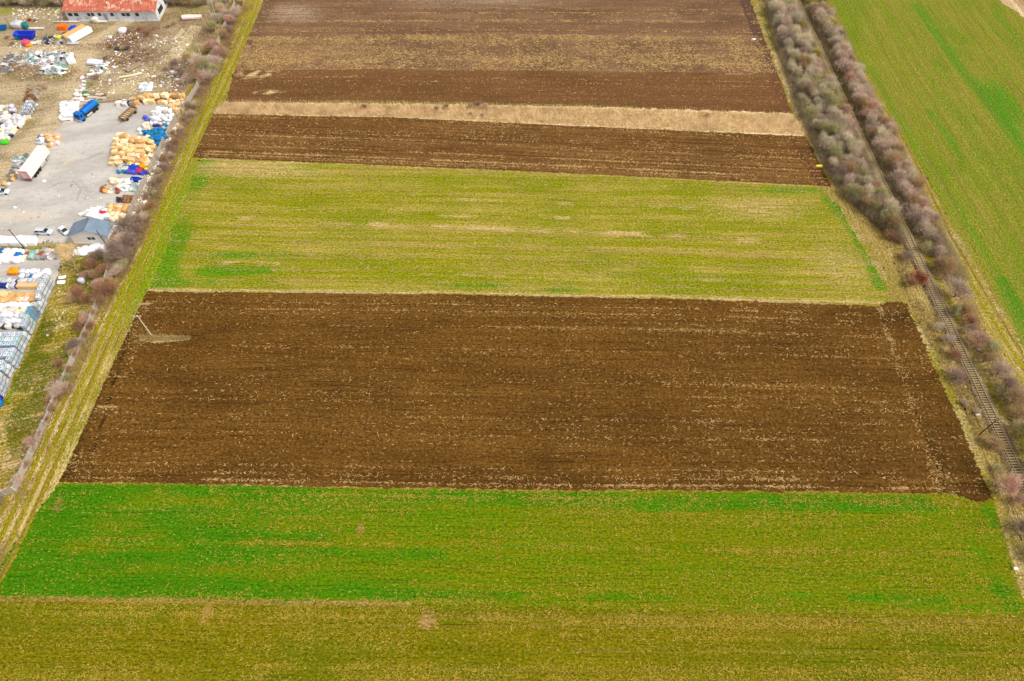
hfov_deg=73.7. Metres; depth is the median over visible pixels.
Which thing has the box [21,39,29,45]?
bulk bag
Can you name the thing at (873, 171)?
bare tree
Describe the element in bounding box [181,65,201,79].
bare bush
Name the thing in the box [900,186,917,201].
bare bush
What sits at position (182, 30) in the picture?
broken slab
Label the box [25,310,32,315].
caged tank
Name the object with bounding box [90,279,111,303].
bare bush
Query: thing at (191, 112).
bare bush
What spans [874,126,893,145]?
bare bush
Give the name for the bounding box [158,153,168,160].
bare bush
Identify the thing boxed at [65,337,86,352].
bare bush
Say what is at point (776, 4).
bare tree
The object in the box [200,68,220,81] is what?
bare bush
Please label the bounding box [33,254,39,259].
sack
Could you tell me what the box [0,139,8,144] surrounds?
bin
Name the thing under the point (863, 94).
bare bush
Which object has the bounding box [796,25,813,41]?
bare tree
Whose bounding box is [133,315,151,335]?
utility pole
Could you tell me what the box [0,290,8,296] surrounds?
bale
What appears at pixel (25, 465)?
bare bush
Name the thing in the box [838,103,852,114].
bare tree
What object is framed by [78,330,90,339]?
bare bush
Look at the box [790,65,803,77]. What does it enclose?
bare tree
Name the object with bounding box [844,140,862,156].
bare tree
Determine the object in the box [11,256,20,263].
bulk bag
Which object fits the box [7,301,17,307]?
bale
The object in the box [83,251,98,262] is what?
bare bush
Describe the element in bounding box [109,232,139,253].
bare bush
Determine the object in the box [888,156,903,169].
bare bush
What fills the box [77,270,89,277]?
bare bush
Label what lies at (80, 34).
steel container
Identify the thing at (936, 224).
bare bush
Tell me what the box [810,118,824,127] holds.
bare tree
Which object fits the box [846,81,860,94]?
bare bush
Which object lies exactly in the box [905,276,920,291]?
bare bush
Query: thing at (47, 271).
bulk bag
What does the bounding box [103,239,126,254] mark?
bare bush
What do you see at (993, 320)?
eastern track
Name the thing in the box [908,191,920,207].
bare bush
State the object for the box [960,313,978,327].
bare bush
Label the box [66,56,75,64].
white box
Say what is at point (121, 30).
bulk bag
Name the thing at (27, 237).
bale
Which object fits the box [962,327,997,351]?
bare bush
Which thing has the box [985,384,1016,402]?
bare bush
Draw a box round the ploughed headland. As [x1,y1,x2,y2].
[876,301,993,502]
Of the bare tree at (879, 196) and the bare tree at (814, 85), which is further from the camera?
the bare tree at (814, 85)
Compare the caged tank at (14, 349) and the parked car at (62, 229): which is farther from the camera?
the parked car at (62, 229)
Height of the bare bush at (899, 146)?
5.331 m
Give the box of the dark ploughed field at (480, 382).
[58,291,943,494]
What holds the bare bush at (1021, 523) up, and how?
on the railway verge at (919, 294)
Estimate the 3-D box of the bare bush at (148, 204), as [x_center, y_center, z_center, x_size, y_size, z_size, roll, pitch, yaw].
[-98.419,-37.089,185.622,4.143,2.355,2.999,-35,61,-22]
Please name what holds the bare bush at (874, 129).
on the ground at (1014, 546)
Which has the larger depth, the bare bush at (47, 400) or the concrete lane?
the concrete lane
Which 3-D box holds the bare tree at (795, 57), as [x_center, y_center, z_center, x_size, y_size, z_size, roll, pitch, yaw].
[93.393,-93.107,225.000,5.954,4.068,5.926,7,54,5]
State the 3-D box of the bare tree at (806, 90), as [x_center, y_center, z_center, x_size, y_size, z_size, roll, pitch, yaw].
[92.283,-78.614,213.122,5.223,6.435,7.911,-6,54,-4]
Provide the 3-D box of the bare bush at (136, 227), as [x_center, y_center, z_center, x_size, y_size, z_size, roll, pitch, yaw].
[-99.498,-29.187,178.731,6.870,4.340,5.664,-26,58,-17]
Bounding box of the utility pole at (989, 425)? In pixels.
[979,417,1001,434]
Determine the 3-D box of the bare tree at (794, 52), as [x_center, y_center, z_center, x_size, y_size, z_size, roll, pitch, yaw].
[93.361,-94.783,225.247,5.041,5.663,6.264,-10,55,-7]
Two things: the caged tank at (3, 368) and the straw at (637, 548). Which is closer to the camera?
the straw at (637, 548)
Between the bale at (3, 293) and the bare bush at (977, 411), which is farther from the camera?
the bale at (3, 293)
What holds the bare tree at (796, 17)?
on the railway verge at (919, 294)
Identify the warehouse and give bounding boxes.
[62,0,169,20]
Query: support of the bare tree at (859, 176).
on the railway verge at (919, 294)
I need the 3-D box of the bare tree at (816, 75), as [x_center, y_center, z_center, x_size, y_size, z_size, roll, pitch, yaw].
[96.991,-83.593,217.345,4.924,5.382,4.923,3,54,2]
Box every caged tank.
[0,365,6,371]
[1,368,9,374]
[4,356,13,362]
[5,364,11,370]
[7,352,15,357]
[8,360,16,365]
[9,347,17,353]
[10,341,18,347]
[12,336,20,342]
[14,332,22,338]
[20,322,27,328]
[21,331,27,337]
[22,314,30,319]
[22,318,29,324]
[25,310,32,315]
[27,306,34,311]
[30,302,38,307]
[34,294,42,300]
[38,282,46,288]
[41,278,48,284]
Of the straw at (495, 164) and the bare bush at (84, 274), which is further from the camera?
the straw at (495, 164)
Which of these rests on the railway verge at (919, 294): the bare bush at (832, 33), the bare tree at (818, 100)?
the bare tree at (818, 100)
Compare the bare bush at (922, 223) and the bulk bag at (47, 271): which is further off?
the bare bush at (922, 223)
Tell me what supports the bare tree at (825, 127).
on the railway verge at (919, 294)
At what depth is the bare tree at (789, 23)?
235.40 m
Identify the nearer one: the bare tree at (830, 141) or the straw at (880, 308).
the straw at (880, 308)
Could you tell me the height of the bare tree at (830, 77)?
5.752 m
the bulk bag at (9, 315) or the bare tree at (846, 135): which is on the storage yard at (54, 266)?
the bulk bag at (9, 315)
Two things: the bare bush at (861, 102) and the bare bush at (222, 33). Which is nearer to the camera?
the bare bush at (861, 102)
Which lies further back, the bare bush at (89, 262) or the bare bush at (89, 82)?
the bare bush at (89, 82)
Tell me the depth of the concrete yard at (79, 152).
192.87 m
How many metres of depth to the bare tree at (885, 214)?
181.01 m
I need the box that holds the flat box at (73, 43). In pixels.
[66,41,79,44]
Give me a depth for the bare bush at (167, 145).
199.83 m
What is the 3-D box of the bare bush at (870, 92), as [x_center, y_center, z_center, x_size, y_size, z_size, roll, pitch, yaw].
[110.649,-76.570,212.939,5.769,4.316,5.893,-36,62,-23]
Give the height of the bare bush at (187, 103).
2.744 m
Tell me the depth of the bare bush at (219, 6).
243.60 m
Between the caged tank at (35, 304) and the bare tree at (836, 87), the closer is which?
the caged tank at (35, 304)
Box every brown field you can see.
[226,69,791,113]
[235,0,777,73]
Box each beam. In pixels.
[53,21,79,22]
[119,72,141,77]
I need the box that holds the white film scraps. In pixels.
[73,243,107,255]
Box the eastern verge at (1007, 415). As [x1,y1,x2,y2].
[815,13,1023,455]
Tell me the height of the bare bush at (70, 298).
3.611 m
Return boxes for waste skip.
[0,24,6,30]
[12,30,35,39]
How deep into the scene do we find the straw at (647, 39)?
229.51 m
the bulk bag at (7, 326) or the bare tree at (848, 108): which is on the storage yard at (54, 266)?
the bulk bag at (7, 326)
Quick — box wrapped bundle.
[15,282,38,289]
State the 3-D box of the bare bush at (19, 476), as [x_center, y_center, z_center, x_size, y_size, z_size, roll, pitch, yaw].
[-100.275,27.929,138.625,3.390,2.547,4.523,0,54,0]
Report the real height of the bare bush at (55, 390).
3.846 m
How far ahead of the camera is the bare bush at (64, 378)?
152.90 m
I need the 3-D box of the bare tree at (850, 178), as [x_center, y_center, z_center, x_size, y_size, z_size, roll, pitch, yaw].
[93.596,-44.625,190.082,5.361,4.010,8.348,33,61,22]
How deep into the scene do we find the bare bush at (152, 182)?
190.39 m
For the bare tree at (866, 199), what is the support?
on the railway verge at (919, 294)
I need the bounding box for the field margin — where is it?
[18,0,262,535]
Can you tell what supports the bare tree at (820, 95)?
on the railway verge at (919, 294)
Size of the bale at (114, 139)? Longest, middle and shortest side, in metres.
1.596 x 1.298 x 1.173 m
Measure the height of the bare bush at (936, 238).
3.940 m
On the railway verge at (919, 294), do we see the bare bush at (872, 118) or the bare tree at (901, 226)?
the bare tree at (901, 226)
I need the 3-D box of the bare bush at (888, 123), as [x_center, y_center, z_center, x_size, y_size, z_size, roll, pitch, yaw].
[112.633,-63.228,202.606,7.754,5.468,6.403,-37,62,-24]
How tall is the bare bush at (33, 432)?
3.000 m
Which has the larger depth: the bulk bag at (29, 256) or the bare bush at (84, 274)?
the bulk bag at (29, 256)
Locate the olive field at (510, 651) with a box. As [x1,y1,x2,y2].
[0,597,1023,680]
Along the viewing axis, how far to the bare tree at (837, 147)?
195.73 m
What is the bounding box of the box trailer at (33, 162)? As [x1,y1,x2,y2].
[17,145,49,180]
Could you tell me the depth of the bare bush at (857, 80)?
216.36 m
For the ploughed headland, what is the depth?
148.99 m
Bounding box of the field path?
[824,186,908,304]
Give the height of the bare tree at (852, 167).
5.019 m
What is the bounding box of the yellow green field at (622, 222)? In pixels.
[148,159,891,303]
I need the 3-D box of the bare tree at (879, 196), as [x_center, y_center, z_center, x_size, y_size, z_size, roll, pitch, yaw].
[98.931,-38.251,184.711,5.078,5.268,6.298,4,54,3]
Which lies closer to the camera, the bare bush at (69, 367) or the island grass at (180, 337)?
the bare bush at (69, 367)
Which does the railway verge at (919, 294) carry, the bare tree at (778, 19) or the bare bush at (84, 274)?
the bare tree at (778, 19)
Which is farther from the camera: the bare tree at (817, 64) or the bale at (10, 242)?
the bare tree at (817, 64)
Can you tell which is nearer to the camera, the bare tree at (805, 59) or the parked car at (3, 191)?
the parked car at (3, 191)
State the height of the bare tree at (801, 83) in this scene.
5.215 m
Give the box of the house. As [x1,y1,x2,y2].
[66,216,116,243]
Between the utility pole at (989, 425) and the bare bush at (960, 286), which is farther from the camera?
the bare bush at (960, 286)
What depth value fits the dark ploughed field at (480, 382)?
151.15 m
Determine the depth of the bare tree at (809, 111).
207.21 m
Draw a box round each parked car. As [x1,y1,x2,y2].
[0,188,9,194]
[34,227,53,235]
[57,225,68,234]
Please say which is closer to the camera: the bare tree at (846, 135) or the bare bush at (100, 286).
the bare bush at (100, 286)
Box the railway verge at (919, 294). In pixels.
[756,0,1023,548]
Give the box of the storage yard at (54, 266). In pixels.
[0,249,62,395]
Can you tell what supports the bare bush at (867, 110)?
on the ground at (1014, 546)
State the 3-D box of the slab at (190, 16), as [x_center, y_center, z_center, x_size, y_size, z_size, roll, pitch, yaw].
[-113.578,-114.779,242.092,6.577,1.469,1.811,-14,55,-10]
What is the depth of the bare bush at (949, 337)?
158.88 m
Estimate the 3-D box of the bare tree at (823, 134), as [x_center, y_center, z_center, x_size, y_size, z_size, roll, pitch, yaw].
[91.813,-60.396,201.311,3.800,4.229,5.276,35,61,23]
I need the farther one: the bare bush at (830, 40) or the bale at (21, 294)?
the bare bush at (830, 40)
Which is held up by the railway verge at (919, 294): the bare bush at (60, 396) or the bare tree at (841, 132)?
the bare tree at (841, 132)
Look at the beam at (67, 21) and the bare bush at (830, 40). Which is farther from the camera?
the beam at (67, 21)
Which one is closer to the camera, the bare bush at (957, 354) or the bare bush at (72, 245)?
the bare bush at (957, 354)
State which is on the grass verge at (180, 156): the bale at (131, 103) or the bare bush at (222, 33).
the bare bush at (222, 33)
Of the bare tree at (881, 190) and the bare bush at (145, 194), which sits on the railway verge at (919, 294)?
the bare tree at (881, 190)
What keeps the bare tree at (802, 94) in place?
on the railway verge at (919, 294)
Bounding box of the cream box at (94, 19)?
[90,16,98,22]
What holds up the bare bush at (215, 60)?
on the grass verge at (180, 156)
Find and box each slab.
[57,280,65,283]
[87,59,102,64]
[124,61,143,71]
[172,27,186,39]
[181,14,201,19]
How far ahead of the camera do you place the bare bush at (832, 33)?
231.85 m
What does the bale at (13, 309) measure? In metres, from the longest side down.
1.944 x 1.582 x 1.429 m
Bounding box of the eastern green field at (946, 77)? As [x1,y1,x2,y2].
[828,0,1023,349]
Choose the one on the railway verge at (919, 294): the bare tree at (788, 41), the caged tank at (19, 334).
the bare tree at (788, 41)
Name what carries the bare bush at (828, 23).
on the eastern verge at (1007, 415)
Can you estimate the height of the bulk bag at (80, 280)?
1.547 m
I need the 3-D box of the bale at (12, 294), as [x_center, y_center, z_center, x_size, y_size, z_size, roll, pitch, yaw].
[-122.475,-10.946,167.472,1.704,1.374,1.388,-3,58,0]
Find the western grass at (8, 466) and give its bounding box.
[0,255,107,489]
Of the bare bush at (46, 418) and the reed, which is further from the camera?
the reed
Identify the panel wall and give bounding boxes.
[0,0,237,495]
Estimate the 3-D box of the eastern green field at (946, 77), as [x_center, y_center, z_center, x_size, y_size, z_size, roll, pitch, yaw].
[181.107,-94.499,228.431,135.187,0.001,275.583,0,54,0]
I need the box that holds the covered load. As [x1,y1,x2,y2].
[9,20,22,28]
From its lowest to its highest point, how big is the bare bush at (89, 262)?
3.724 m
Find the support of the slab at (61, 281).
on the western grass at (8, 466)
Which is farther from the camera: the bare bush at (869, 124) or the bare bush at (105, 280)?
the bare bush at (869, 124)
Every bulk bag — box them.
[0,317,8,323]
[1,255,9,263]
[4,323,11,329]
[5,277,12,282]
[5,312,13,318]
[7,267,19,274]
[8,282,15,288]
[9,317,16,323]
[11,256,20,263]
[13,322,20,329]
[14,251,22,255]
[15,122,22,128]
[17,255,24,261]
[18,268,25,273]
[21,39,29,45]
[22,296,28,301]
[26,253,34,259]
[29,268,35,273]
[43,268,51,274]
[77,277,84,283]
[118,27,126,33]
[120,206,127,212]
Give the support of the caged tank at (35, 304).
on the caged tank
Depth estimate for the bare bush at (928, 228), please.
178.36 m
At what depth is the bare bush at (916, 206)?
182.67 m
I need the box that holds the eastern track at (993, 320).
[828,3,1023,387]
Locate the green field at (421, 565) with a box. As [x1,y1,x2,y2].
[0,482,1023,616]
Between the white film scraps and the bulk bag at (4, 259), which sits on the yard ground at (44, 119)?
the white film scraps
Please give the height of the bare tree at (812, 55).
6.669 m
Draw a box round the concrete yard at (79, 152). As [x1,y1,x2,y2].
[0,102,174,242]
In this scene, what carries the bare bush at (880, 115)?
on the eastern verge at (1007, 415)
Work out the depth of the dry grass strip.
209.66 m
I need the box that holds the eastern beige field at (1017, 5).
[1000,0,1023,16]
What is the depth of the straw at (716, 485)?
147.19 m
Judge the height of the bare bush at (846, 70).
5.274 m
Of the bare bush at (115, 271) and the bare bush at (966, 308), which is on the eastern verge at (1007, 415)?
the bare bush at (966, 308)
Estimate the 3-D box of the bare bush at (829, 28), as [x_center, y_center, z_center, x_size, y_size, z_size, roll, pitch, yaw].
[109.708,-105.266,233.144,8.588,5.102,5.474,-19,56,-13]
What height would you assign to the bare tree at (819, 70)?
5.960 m
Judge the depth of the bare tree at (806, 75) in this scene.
216.21 m
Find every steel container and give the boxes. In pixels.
[62,24,85,39]
[67,26,92,41]
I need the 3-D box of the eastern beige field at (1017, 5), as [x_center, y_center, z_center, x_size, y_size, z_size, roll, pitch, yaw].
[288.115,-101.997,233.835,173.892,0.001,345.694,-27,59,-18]
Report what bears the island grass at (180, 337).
on the grass island
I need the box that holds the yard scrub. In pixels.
[0,1,253,83]
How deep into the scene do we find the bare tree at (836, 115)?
204.63 m
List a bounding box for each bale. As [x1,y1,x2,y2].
[0,238,8,245]
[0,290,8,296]
[2,116,10,121]
[7,292,16,296]
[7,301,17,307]
[8,239,17,246]
[8,297,16,301]
[8,306,18,313]
[15,292,25,296]
[17,239,26,246]
[20,301,29,308]
[23,235,31,239]
[27,239,36,245]
[111,149,118,154]
[112,137,118,141]
[113,155,120,160]
[115,100,121,106]
[116,160,123,165]
[119,132,127,138]
[120,140,127,145]
[129,100,135,105]
[136,157,143,162]
[138,144,144,148]
[142,93,150,98]
[144,147,150,152]
[147,98,154,104]
[147,139,153,144]
[153,93,159,98]
[160,92,168,98]
[174,107,181,112]
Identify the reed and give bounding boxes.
[210,98,807,135]
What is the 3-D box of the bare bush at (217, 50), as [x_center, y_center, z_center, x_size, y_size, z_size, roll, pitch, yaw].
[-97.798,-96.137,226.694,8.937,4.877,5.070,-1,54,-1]
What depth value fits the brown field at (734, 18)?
237.95 m
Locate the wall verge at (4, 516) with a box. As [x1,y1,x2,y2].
[0,247,141,550]
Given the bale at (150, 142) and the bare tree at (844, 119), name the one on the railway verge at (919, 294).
the bare tree at (844, 119)
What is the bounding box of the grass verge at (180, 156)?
[129,0,249,248]
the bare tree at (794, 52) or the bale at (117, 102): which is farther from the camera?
the bare tree at (794, 52)
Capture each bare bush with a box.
[8,472,22,484]
[17,460,35,470]
[21,435,42,446]
[30,428,41,436]
[38,413,51,424]
[42,401,59,412]
[44,379,72,401]
[44,395,56,405]
[50,374,63,386]
[52,241,71,254]
[52,391,64,401]
[53,359,63,367]
[58,373,72,380]
[61,294,77,303]
[61,363,75,376]
[62,380,74,392]
[64,241,77,253]
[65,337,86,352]
[66,347,81,358]
[67,284,84,301]
[70,321,83,334]
[74,335,88,345]
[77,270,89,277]
[77,312,88,322]
[78,292,93,305]
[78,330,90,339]
[82,257,97,269]
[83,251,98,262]
[84,73,101,80]
[85,79,98,86]
[85,307,100,315]
[85,320,97,330]
[87,268,99,277]
[88,279,103,288]
[88,293,106,305]
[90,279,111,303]
[92,247,110,259]
[96,261,110,274]
[96,277,116,282]
[101,251,121,264]
[101,280,124,296]
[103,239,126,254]
[107,263,123,275]
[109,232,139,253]
[109,257,129,272]
[112,242,138,260]
[115,212,136,231]
[120,229,147,248]
[126,222,142,236]
[132,211,140,221]
[133,201,147,209]
[138,211,149,221]
[141,191,148,198]
[144,199,155,207]
[146,178,157,185]
[155,175,164,182]
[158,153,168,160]
[160,162,167,169]
[161,142,172,148]
[167,151,175,156]
[168,57,181,68]
[174,65,185,74]
[178,71,194,86]
[180,51,190,61]
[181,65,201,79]
[185,101,192,107]
[185,109,197,115]
[187,50,202,66]
[192,69,210,82]
[196,56,209,68]
[198,42,208,52]
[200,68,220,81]
[201,54,225,66]
[205,38,217,50]
[206,20,216,30]
[206,62,220,73]
[210,13,223,23]
[210,44,229,55]
[213,0,224,12]
[218,27,229,37]
[219,8,229,16]
[220,24,232,31]
[222,14,235,22]
[228,3,241,15]
[805,1,819,6]
[809,5,820,13]
[813,6,828,20]
[814,12,828,21]
[817,19,829,28]
[819,1,829,10]
[821,19,838,31]
[824,6,836,16]
[824,25,837,38]
[824,26,840,37]
[826,17,838,23]
[827,36,840,46]
[829,42,843,54]
[831,36,844,46]
[833,57,848,69]
[834,52,849,61]
[835,49,848,60]
[837,26,848,37]
[837,61,856,70]
[840,65,854,75]
[842,40,851,50]
[842,69,856,84]
[846,78,860,85]
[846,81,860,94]
[851,82,874,90]
[851,89,872,101]
[852,84,867,97]
[852,95,869,113]
[853,66,863,73]
[854,62,866,70]
[854,68,865,79]
[857,106,877,117]
[858,74,869,83]
[861,120,883,131]
[862,87,874,97]
[864,110,877,123]
[865,127,877,137]
[867,96,878,109]
[871,136,896,149]
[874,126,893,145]
[876,112,884,121]
[877,114,896,126]
[878,149,905,165]
[881,119,898,129]
[882,123,902,141]
[882,147,903,162]
[883,229,901,241]
[885,167,911,182]
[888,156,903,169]
[889,176,910,193]
[891,179,913,193]
[893,143,910,154]
[896,166,918,174]
[899,249,915,260]
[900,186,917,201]
[901,156,915,168]
[902,202,922,214]
[903,206,931,228]
[905,169,918,181]
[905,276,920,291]
[906,268,930,289]
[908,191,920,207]
[910,219,940,239]
[911,173,927,190]
[913,186,927,194]
[914,216,932,229]
[915,240,934,251]
[919,194,933,207]
[921,204,937,217]
[923,231,942,243]
[924,215,945,231]
[927,257,943,268]
[929,213,941,222]
[931,245,947,256]
[931,322,945,330]
[937,254,958,276]
[940,334,956,342]
[942,273,974,302]
[944,365,967,386]
[949,348,963,358]
[951,301,962,317]
[958,298,984,319]
[959,398,968,405]
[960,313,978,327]
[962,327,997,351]
[963,323,980,331]
[972,408,980,414]
[977,350,998,366]
[980,433,1010,451]
[982,337,1004,356]
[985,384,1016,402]
[989,358,1020,378]
[989,470,1023,497]
[990,374,1023,392]
[991,461,1004,474]
[1001,516,1023,538]
[1003,387,1023,411]
[1004,418,1023,435]
[1007,402,1023,420]
[1008,493,1023,506]
[1014,429,1023,457]
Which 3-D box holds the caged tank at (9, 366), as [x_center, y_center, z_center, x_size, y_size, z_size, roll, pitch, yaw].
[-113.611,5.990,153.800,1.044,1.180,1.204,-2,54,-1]
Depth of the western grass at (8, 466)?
156.15 m
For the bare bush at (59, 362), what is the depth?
155.05 m
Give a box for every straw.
[0,483,1023,614]
[0,598,1023,680]
[63,291,944,491]
[67,302,150,470]
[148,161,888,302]
[195,114,826,184]
[234,34,776,72]
[236,71,781,102]
[251,0,763,36]
[874,306,944,490]
[881,303,985,494]
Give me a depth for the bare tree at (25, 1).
245.23 m
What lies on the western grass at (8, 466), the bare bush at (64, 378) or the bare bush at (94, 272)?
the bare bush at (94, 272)
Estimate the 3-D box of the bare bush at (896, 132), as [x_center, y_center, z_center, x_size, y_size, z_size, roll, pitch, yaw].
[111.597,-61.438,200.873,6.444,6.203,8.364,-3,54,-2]
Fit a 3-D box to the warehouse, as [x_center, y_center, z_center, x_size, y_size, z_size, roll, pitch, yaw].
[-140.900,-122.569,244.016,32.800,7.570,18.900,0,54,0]
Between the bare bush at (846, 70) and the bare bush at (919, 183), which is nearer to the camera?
the bare bush at (919, 183)
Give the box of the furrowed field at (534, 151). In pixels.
[193,114,830,186]
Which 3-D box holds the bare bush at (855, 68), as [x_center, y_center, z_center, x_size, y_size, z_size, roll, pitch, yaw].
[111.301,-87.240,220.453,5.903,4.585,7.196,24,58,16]
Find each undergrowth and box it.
[111,1,243,276]
[764,0,978,280]
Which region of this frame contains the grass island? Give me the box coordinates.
[139,335,190,342]
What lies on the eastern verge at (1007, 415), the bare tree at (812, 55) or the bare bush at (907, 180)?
the bare bush at (907, 180)
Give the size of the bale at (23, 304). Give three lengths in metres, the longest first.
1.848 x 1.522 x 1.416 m
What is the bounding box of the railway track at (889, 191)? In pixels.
[797,0,1023,494]
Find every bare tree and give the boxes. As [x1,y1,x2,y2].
[18,0,34,5]
[56,249,78,270]
[767,0,785,12]
[770,12,785,24]
[775,2,789,13]
[776,25,789,37]
[779,36,794,47]
[780,15,792,26]
[781,29,797,42]
[782,0,795,5]
[782,44,793,51]
[786,9,804,25]
[786,58,797,68]
[787,1,798,12]
[787,61,796,72]
[788,45,800,57]
[789,32,809,45]
[789,53,798,61]
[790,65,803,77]
[794,77,809,91]
[795,92,807,100]
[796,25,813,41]
[796,37,810,48]
[797,52,813,65]
[797,58,810,69]
[798,81,815,97]
[798,98,815,107]
[798,105,816,118]
[800,71,815,81]
[800,80,818,95]
[801,40,812,52]
[801,46,812,54]
[803,66,816,76]
[805,114,817,120]
[806,64,819,71]
[807,101,824,113]
[808,52,817,66]
[808,86,818,96]
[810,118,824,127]
[811,73,822,79]
[812,46,827,58]
[812,60,823,66]
[812,94,823,105]
[814,67,823,76]
[814,76,828,86]
[814,90,823,97]
[815,117,834,130]
[816,82,830,93]
[816,99,827,108]
[816,118,832,132]
[817,58,825,66]
[817,113,834,121]
[817,129,828,140]
[818,135,836,150]
[819,88,836,98]
[822,73,836,82]
[824,80,837,90]
[824,106,834,115]
[824,120,845,135]
[826,91,843,107]
[826,142,843,154]
[826,147,844,160]
[828,156,839,167]
[829,82,841,91]
[829,133,843,144]
[830,104,844,116]
[831,124,847,139]
[831,161,849,178]
[831,173,845,182]
[832,108,843,117]
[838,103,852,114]
[838,112,855,129]
[839,153,852,163]
[840,158,859,174]
[842,129,860,143]
[842,136,857,154]
[842,181,861,199]
[843,171,858,190]
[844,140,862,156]
[848,114,857,128]
[849,185,867,199]
[852,171,863,186]
[853,157,867,169]
[854,177,866,186]
[856,138,865,150]
[856,165,871,176]
[857,173,873,185]
[857,195,882,211]
[863,181,875,194]
[865,198,882,210]
[868,168,876,174]
[871,177,883,187]
[871,193,888,206]
[874,185,889,198]
[878,206,890,219]
[879,196,904,214]
[879,210,906,232]
[885,205,899,215]
[892,223,907,232]
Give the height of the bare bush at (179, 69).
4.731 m
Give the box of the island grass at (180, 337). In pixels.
[136,332,190,343]
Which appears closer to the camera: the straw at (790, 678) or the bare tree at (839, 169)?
the straw at (790, 678)
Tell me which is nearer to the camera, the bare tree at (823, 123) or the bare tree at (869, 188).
the bare tree at (869, 188)
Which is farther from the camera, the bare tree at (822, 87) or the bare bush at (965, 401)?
the bare tree at (822, 87)
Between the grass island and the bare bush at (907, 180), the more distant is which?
the bare bush at (907, 180)
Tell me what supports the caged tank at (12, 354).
on the caged tank
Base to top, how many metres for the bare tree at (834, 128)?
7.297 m
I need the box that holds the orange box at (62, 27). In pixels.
[57,23,67,30]
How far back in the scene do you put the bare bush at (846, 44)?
227.47 m
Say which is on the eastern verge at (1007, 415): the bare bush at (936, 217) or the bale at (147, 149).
the bare bush at (936, 217)
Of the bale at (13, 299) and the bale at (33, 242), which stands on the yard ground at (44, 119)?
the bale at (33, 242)
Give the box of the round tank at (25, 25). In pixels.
[21,22,28,29]
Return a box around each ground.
[0,0,230,249]
[0,0,1023,616]
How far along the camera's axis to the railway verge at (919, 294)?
165.88 m
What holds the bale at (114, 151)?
on the bale
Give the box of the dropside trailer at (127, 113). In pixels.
[118,106,136,121]
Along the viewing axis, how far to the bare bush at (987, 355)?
154.53 m
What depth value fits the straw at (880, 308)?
155.02 m
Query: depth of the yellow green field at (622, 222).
180.27 m
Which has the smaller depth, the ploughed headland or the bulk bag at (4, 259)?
the ploughed headland
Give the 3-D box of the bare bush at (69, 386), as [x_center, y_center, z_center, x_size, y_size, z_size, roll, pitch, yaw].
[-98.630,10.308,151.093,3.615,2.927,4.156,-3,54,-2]
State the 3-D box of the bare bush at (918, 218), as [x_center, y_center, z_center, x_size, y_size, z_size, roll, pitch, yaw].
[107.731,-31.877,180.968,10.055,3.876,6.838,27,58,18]
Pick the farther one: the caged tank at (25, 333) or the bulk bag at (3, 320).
the bulk bag at (3, 320)
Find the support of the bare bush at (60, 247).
on the western grass at (8, 466)
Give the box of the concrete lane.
[106,25,201,94]
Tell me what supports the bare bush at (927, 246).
on the ground at (1014, 546)
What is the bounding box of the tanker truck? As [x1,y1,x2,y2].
[73,100,99,121]
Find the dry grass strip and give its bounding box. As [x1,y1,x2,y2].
[215,102,804,135]
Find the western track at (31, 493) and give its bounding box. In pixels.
[0,0,259,582]
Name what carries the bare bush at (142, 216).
on the grass verge at (180, 156)
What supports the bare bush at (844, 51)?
on the ground at (1014, 546)
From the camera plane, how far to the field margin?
165.88 m
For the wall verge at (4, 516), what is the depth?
146.50 m
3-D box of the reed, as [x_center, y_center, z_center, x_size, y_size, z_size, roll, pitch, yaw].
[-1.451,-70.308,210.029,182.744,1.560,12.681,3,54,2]
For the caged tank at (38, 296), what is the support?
on the caged tank
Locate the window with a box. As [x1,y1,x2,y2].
[158,4,162,14]
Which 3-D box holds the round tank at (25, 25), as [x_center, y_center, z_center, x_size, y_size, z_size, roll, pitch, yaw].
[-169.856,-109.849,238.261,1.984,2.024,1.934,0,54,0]
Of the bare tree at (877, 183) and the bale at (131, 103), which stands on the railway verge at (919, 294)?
the bare tree at (877, 183)
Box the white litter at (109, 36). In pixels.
[6,7,186,335]
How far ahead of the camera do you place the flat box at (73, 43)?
232.63 m
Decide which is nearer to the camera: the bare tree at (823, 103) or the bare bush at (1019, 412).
the bare bush at (1019, 412)
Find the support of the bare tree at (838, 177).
on the railway verge at (919, 294)
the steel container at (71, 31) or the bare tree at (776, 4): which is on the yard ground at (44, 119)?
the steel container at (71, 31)
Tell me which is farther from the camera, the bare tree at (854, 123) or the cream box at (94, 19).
the cream box at (94, 19)
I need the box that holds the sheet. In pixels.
[114,46,128,49]
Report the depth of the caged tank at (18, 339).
156.51 m
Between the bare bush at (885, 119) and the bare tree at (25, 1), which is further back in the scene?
the bare tree at (25, 1)
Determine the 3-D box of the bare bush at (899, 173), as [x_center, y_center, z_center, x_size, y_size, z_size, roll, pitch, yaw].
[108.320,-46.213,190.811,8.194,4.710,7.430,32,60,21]
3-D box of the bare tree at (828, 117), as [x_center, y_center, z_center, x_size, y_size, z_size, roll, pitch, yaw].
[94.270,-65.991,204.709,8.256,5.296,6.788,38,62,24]

